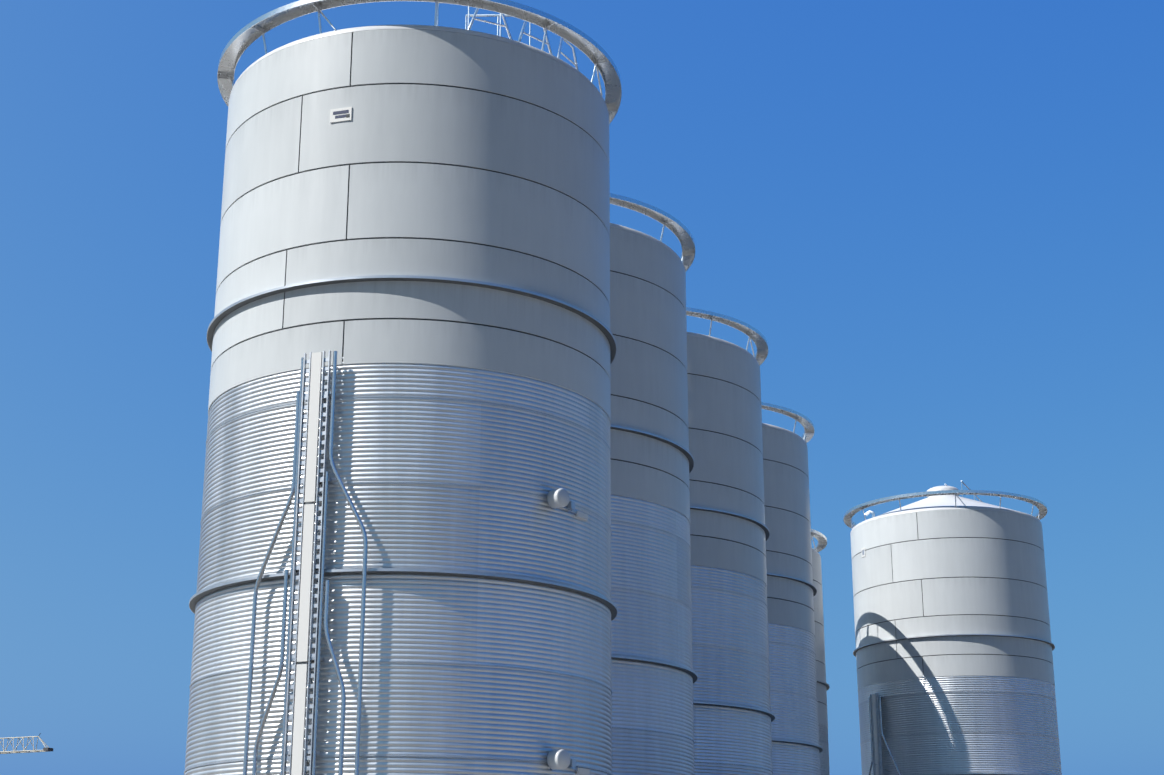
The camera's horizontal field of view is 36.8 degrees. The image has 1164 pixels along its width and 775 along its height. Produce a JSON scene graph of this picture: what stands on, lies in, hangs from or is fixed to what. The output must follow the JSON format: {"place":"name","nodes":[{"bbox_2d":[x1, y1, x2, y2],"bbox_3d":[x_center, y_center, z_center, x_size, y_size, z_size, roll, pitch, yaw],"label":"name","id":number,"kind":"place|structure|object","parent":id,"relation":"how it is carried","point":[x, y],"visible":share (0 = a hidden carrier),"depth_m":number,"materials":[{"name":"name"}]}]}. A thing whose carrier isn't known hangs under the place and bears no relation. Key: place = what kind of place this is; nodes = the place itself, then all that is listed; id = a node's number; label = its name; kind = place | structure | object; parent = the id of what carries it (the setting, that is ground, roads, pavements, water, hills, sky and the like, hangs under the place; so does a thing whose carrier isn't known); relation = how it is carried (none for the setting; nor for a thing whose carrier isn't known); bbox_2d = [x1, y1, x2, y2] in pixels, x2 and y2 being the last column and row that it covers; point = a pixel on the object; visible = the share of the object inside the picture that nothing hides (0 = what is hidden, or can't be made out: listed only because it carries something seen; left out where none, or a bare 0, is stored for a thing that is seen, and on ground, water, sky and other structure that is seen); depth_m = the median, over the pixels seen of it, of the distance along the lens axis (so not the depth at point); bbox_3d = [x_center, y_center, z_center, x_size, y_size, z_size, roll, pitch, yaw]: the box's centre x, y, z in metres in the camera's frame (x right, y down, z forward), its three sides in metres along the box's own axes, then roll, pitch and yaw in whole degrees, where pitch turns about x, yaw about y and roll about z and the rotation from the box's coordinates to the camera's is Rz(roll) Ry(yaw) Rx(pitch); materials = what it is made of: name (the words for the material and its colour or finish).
{"place":"outdoors","nodes":[
{"label":"outdoors","id":0,"kind":"place"},
{"bbox_2d":[0,733,52,753],"bbox_3d":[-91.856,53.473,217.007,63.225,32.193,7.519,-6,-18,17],"label":"tower crane","id":1,"kind":"object","parent":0,"point":[47,749],"visible":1,"depth_m":208.42,"materials":[{"name":"paint"}]},
{"bbox_2d":[0,0,1163,774],"label":"sky","id":2,"kind":"structure","parent":0,"point":[940,223],"materials":[{"name":"blue"}]},
{"bbox_3d":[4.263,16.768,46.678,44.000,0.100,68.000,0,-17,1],"label":"yard slab","id":3,"kind":"structure","parent":0,"visible":0},
{"bbox_2d":[184,0,621,774],"bbox_3d":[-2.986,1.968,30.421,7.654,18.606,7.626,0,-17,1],"label":"silo","id":4,"kind":"object","parent":3,"relation":"on","point":[404,564],"visible":1,"depth_m":27.94,"materials":[{"name":"metal"}]},
{"bbox_2d":[610,193,697,774],"bbox_3d":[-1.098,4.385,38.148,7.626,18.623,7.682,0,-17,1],"label":"silo","id":5,"kind":"object","parent":3,"relation":"on","point":[654,675],"visible":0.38,"depth_m":36.42,"materials":[{"name":"metal"}]},
{"bbox_2d":[686,307,774,774],"bbox_3d":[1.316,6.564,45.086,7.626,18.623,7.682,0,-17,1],"label":"silo","id":6,"kind":"object","parent":3,"relation":"on","point":[734,716],"visible":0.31,"depth_m":43.28,"materials":[{"name":"metal"}]},
{"bbox_2d":[761,402,822,774],"bbox_3d":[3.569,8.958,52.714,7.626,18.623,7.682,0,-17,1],"label":"silo","id":7,"kind":"object","parent":3,"relation":"on","point":[797,749],"visible":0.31,"depth_m":51.22,"materials":[{"name":"metal"}]},
{"bbox_2d":[811,529,829,774],"bbox_3d":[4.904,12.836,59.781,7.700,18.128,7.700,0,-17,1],"label":"silo","id":8,"kind":"object","parent":3,"relation":"on","point":[823,686],"visible":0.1,"depth_m":59.48,"materials":[{"name":"metal"}]},
{"bbox_2d":[843,481,1061,774],"bbox_3d":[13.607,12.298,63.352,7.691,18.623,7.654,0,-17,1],"label":"silo","id":9,"kind":"object","parent":3,"relation":"on","point":[953,650],"visible":1,"depth_m":61.51,"materials":[{"name":"metal"}]}
]}

